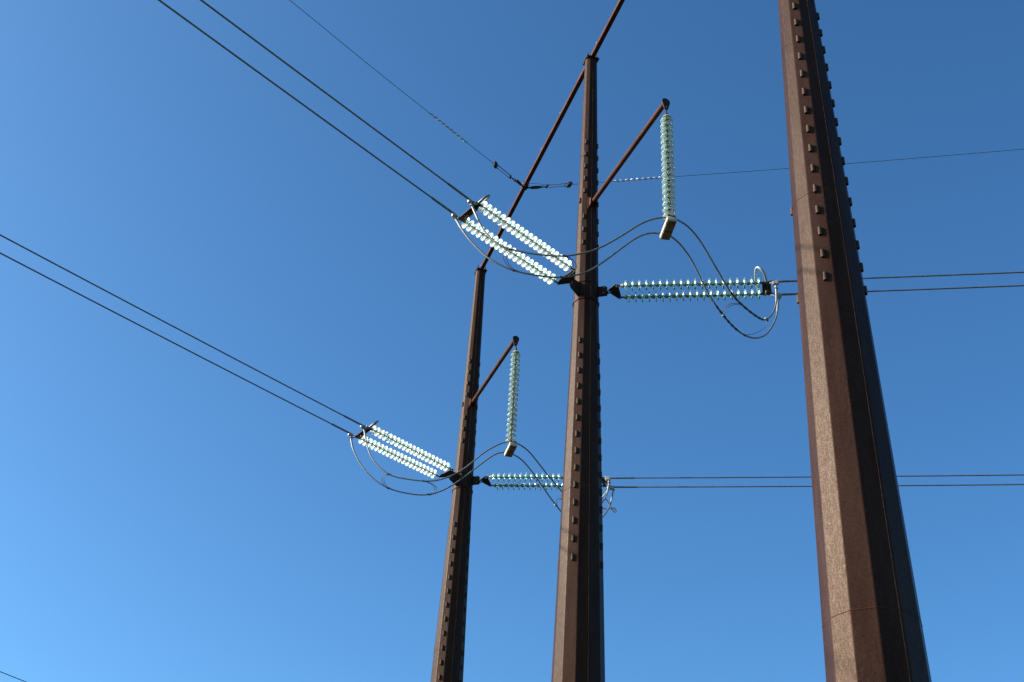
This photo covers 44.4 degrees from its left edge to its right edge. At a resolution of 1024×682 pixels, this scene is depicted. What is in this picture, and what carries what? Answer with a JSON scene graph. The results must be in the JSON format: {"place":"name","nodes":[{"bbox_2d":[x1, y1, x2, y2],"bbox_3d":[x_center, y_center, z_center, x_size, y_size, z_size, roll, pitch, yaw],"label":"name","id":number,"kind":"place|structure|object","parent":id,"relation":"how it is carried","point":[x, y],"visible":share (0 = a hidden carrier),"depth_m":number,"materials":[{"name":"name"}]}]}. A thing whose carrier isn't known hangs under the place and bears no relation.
{"place":"outdoors","nodes":[
{"label":"outdoors","id":0,"kind":"place"},
{"bbox_2d":[0,0,1023,681],"label":"sky","id":1,"kind":"structure","parent":0,"point":[166,515],"materials":[{"name":"blue"}]},
{"bbox_2d":[602,476,616,512],"bbox_3d":[2.534,4.113,33.607,0.455,0.995,0.657,-14,-39,23],"label":"line yoke","id":2,"kind":"object","parent":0,"point":[604,483],"visible":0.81,"depth_m":33.45,"materials":[{"name":"metal"}]},
{"bbox_2d":[487,472,562,481],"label":"insulator string","id":3,"kind":"object","parent":2,"relation":"attached to","point":[514,477],"visible":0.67,"depth_m":34.11,"materials":[{"name":"teal glass"}]},
{"bbox_2d":[490,481,603,490],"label":"insulator string","id":4,"kind":"object","parent":2,"relation":"attached to","point":[513,485],"visible":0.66,"depth_m":34.36,"materials":[{"name":"teal glass"}]},
{"bbox_2d":[605,474,1023,480],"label":"conductor","id":5,"kind":"object","parent":2,"relation":"attached to","point":[608,478],"visible":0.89,"depth_m":32.68,"materials":[{"name":"metal"}]},
{"bbox_2d":[609,484,1023,489],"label":"conductor","id":6,"kind":"object","parent":2,"relation":"attached to","point":[611,487],"visible":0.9,"depth_m":33.13,"materials":[{"name":"metal"}]},
{"bbox_2d":[754,266,779,295],"bbox_3d":[5.421,-1.196,26.662,0.522,0.496,0.929,-5,-36,12],"label":"line yoke","id":7,"kind":"object","parent":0,"point":[766,287],"visible":0.98,"depth_m":26.68,"materials":[{"name":"metal"}]},
{"bbox_2d":[616,277,762,290],"bbox_3d":[3.785,-1.214,26.848,3.130,0.257,0.257,-1,-35,7],"label":"insulator string","id":8,"kind":"object","parent":7,"relation":"attached to","point":[736,283],"visible":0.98,"depth_m":26.81,"materials":[{"name":"teal glass"}]},
{"bbox_2d":[620,288,762,302],"bbox_3d":[3.868,-0.979,27.129,3.106,0.257,0.256,-1,-35,5],"label":"insulator string","id":9,"kind":"object","parent":7,"relation":"attached to","point":[702,295],"visible":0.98,"depth_m":27.10,"materials":[{"name":"teal glass"}]},
{"bbox_2d":[772,271,1023,284],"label":"conductor","id":10,"kind":"object","parent":7,"relation":"attached to","point":[776,282],"visible":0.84,"depth_m":25.77,"materials":[{"name":"metal"}]},
{"bbox_2d":[774,285,1023,297],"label":"conductor","id":11,"kind":"object","parent":7,"relation":"attached to","point":[783,294],"visible":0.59,"depth_m":26.02,"materials":[{"name":"metal"}]},
{"bbox_3d":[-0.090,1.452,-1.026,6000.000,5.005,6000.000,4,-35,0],"label":"ground","id":12,"kind":"structure","parent":0,"visible":0},
{"bbox_2d":[431,265,518,681],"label":"steel pole","id":13,"kind":"object","parent":12,"relation":"on","point":[448,658],"visible":0.98,"depth_m":33.45,"materials":[{"name":"metal"}]},
{"bbox_2d":[438,468,452,477],"bbox_3d":[-1.734,3.548,33.836,0.384,0.170,0.656,13,-36,-13],"label":"yoke plate","id":14,"kind":"object","parent":13,"relation":"attached to","point":[447,473],"visible":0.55,"depth_m":33.83,"materials":[{"name":"metal"}]},
{"bbox_2d":[358,436,438,477],"bbox_3d":[-2.950,3.086,33.180,0.257,0.257,2.864,-27,-43,36],"label":"insulator string","id":15,"kind":"object","parent":14,"relation":"attached to","point":[401,457],"visible":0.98,"depth_m":33.14,"materials":[{"name":"teal glass"}]},
{"bbox_2d":[370,425,451,470],"bbox_3d":[-2.589,2.836,32.726,0.257,0.256,2.923,-26,-43,35],"label":"insulator string","id":16,"kind":"object","parent":14,"relation":"attached to","point":[433,460],"visible":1,"depth_m":32.66,"materials":[{"name":"teal glass"}]},
{"bbox_2d":[353,420,378,438],"bbox_3d":[-3.715,2.266,32.087,0.896,0.380,0.504,-25,-44,34],"label":"line yoke","id":17,"kind":"object","parent":16,"relation":"attached to","point":[361,433],"visible":0.97,"depth_m":31.97,"materials":[{"name":"metal"}]},
{"bbox_2d":[0,252,352,436],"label":"conductor","id":18,"kind":"object","parent":17,"relation":"attached to","point":[344,430],"visible":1,"depth_m":28.24,"materials":[{"name":"metal"}]},
{"bbox_2d":[0,234,364,427],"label":"conductor","id":19,"kind":"object","parent":17,"relation":"attached to","point":[361,425],"visible":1,"depth_m":27.86,"materials":[{"name":"metal"}]},
{"bbox_2d":[349,436,614,517],"bbox_3d":[-0.501,3.480,31.814,7.276,1.737,1.534,13,-36,-13],"label":"jumper cable","id":20,"kind":"object","parent":17,"relation":"hanging from","point":[351,438],"visible":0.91,"depth_m":31.47,"materials":[{"name":"metal"}]},
{"bbox_2d":[477,476,490,486],"bbox_3d":[-0.784,3.855,34.395,0.349,0.148,0.448,-9,-37,17],"label":"yoke plate","id":21,"kind":"object","parent":13,"relation":"attached to","point":[485,480],"visible":1,"depth_m":34.35,"materials":[{"name":"metal"}]},
{"bbox_2d":[506,343,520,443],"bbox_3d":[0.042,1.302,32.016,0.256,2.966,0.257,4,-35,0],"label":"insulator string","id":22,"kind":"object","parent":13,"relation":"hanging from","point":[513,395],"visible":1,"depth_m":31.95,"materials":[{"name":"teal glass"}]},
{"bbox_2d":[504,440,516,456],"bbox_3d":[-0.027,2.666,31.244,0.200,0.205,0.600,10,-36,-10],"label":"jumper weight","id":23,"kind":"object","parent":22,"relation":"hanging from","point":[510,449],"visible":1,"depth_m":31.09,"materials":[{"name":"metal"}]},
{"bbox_2d":[362,428,610,502],"bbox_3d":[-0.357,3.163,31.503,6.786,1.569,1.716,13,-36,-14],"label":"jumper cable","id":24,"kind":"object","parent":23,"relation":"attached to","point":[608,482],"visible":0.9,"depth_m":31.08,"materials":[{"name":"metal"}]},
{"bbox_2d":[422,480,436,494],"bbox_3d":[-2.011,3.589,30.787,0.282,0.197,0.483,-7,-37,15],"label":"spacer bow","id":25,"kind":"object","parent":24,"relation":"attached to","point":[432,485],"visible":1,"depth_m":30.82,"materials":[{"name":"metal"}]},
{"bbox_2d":[551,53,669,681],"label":"steel pole","id":26,"kind":"object","parent":12,"relation":"on","point":[579,649],"visible":0.96,"depth_m":24.62,"materials":[{"name":"metal"}]},
{"bbox_2d":[480,66,584,268],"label":"cross beam","id":27,"kind":"structure","parent":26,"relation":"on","point":[544,148],"depth_m":34.40,"materials":[{"name":"metal"}]},
{"bbox_2d":[516,179,539,190],"bbox_3d":[0.406,-4.410,35.527,0.750,0.256,0.371,14,-37,-14],"label":"earth wire bracket","id":28,"kind":"object","parent":27,"relation":"attached to","point":[524,187],"visible":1,"depth_m":35.45,"materials":[{"name":"metal"}]},
{"bbox_2d":[290,0,517,182],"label":"earth wire","id":29,"kind":"object","parent":28,"relation":"attached to","point":[495,164],"visible":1,"depth_m":33.14,"materials":[{"name":"metal"}]},
{"bbox_2d":[529,149,1022,187],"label":"earth wire","id":30,"kind":"object","parent":28,"relation":"attached to","point":[568,184],"visible":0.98,"depth_m":34.87,"materials":[{"name":"metal"}]},
{"bbox_2d":[557,268,575,284],"bbox_3d":[1.141,-1.359,26.657,0.374,0.146,0.682,4,-35,0],"label":"yoke plate","id":31,"kind":"object","parent":26,"relation":"attached to","point":[568,280],"visible":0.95,"depth_m":26.70,"materials":[{"name":"metal"}]},
{"bbox_2d":[462,217,557,283],"bbox_3d":[0.002,-1.817,25.980,0.257,0.256,2.860,-27,-43,36],"label":"insulator string","id":32,"kind":"object","parent":31,"relation":"attached to","point":[469,225],"visible":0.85,"depth_m":25.92,"materials":[{"name":"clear glass"}]},
{"bbox_2d":[478,201,573,270],"bbox_3d":[0.339,-2.081,25.526,0.256,0.257,2.879,-26,-42,35],"label":"insulator string","id":33,"kind":"object","parent":31,"relation":"attached to","point":[513,228],"visible":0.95,"depth_m":25.41,"materials":[{"name":"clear glass"}]},
{"bbox_2d":[457,194,489,221],"bbox_3d":[-0.744,-2.623,24.895,0.893,0.386,0.482,-24,-44,34],"label":"line yoke","id":34,"kind":"object","parent":33,"relation":"attached to","point":[465,215],"visible":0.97,"depth_m":24.82,"materials":[{"name":"metal"}]},
{"bbox_2d":[158,0,457,217],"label":"conductor","id":35,"kind":"object","parent":34,"relation":"attached to","point":[308,108],"visible":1,"depth_m":22.11,"materials":[{"name":"metal"}]},
{"bbox_2d":[200,0,473,203],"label":"conductor","id":36,"kind":"object","parent":34,"relation":"attached to","point":[342,105],"visible":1,"depth_m":22.14,"materials":[{"name":"metal"}]},
{"bbox_2d":[453,217,779,338],"bbox_3d":[2.427,-1.428,24.579,7.162,1.697,1.547,13,-36,-13],"label":"jumper cable","id":37,"kind":"object","parent":34,"relation":"hanging from","point":[602,262],"visible":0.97,"depth_m":24.45,"materials":[{"name":"metal"}]},
{"bbox_2d":[590,0,624,56],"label":"cross beam","id":38,"kind":"structure","parent":26,"relation":"on","point":[614,14],"depth_m":30.71,"materials":[{"name":"metal"}]},
{"bbox_2d":[604,284,620,298],"bbox_3d":[2.164,-1.054,27.189,0.345,0.138,0.434,-7,-36,14],"label":"yoke plate","id":39,"kind":"object","parent":26,"relation":"attached to","point":[613,290],"visible":1,"depth_m":27.16,"materials":[{"name":"metal"}]},
{"bbox_2d":[660,105,675,219],"bbox_3d":[3.079,-3.551,24.818,0.256,2.947,0.256,4,-35,0],"label":"insulator string","id":40,"kind":"object","parent":26,"relation":"attached to","point":[668,176],"visible":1,"depth_m":24.72,"materials":[{"name":"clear glass"}]},
{"bbox_2d":[660,214,676,239],"bbox_3d":[2.990,-2.195,24.039,0.200,0.220,0.600,7,-35,-5],"label":"jumper weight","id":41,"kind":"object","parent":40,"relation":"hanging from","point":[668,227],"visible":1,"depth_m":23.91,"materials":[{"name":"metal"}]},
{"bbox_2d":[470,203,777,320],"bbox_3d":[2.577,-1.802,24.356,6.718,1.404,1.675,13,-36,-13],"label":"jumper cable","id":42,"kind":"object","parent":41,"relation":"attached to","point":[694,233],"visible":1,"depth_m":24.20,"materials":[{"name":"metal"}]},
{"bbox_2d":[503,248,514,271],"bbox_3d":[-0.042,-1.534,23.904,0.232,0.297,0.408,-6,-36,13],"label":"spacer bow","id":43,"kind":"object","parent":42,"relation":"attached to","point":[512,269],"visible":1,"depth_m":23.89,"materials":[{"name":"metal"}]},
{"bbox_2d":[559,255,576,278],"bbox_3d":[1.062,-1.397,23.689,0.320,0.252,0.440,4,-35,0],"label":"spacer bow","id":44,"kind":"object","parent":42,"relation":"attached to","point":[571,270],"visible":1,"depth_m":23.74,"materials":[{"name":"metal"}]},
{"bbox_2d":[722,303,743,316],"bbox_3d":[4.315,-0.626,24.555,0.445,0.299,0.197,-3,-36,10],"label":"spacer bow","id":45,"kind":"object","parent":42,"relation":"attached to","point":[731,305],"visible":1,"depth_m":24.54,"materials":[{"name":"metal"}]},
{"bbox_2d":[743,317,768,336],"bbox_3d":[4.836,-0.263,25.027,0.630,0.551,0.147,12,-36,-12],"label":"spacer bow","id":46,"kind":"object","parent":42,"relation":"attached to","point":[758,331],"visible":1,"depth_m":25.08,"materials":[{"name":"metal"}]},
{"bbox_2d":[778,0,931,681],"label":"steel pole","id":47,"kind":"object","parent":12,"relation":"on","point":[872,628],"visible":1,"depth_m":15.02,"materials":[{"name":"metal"}]}
]}

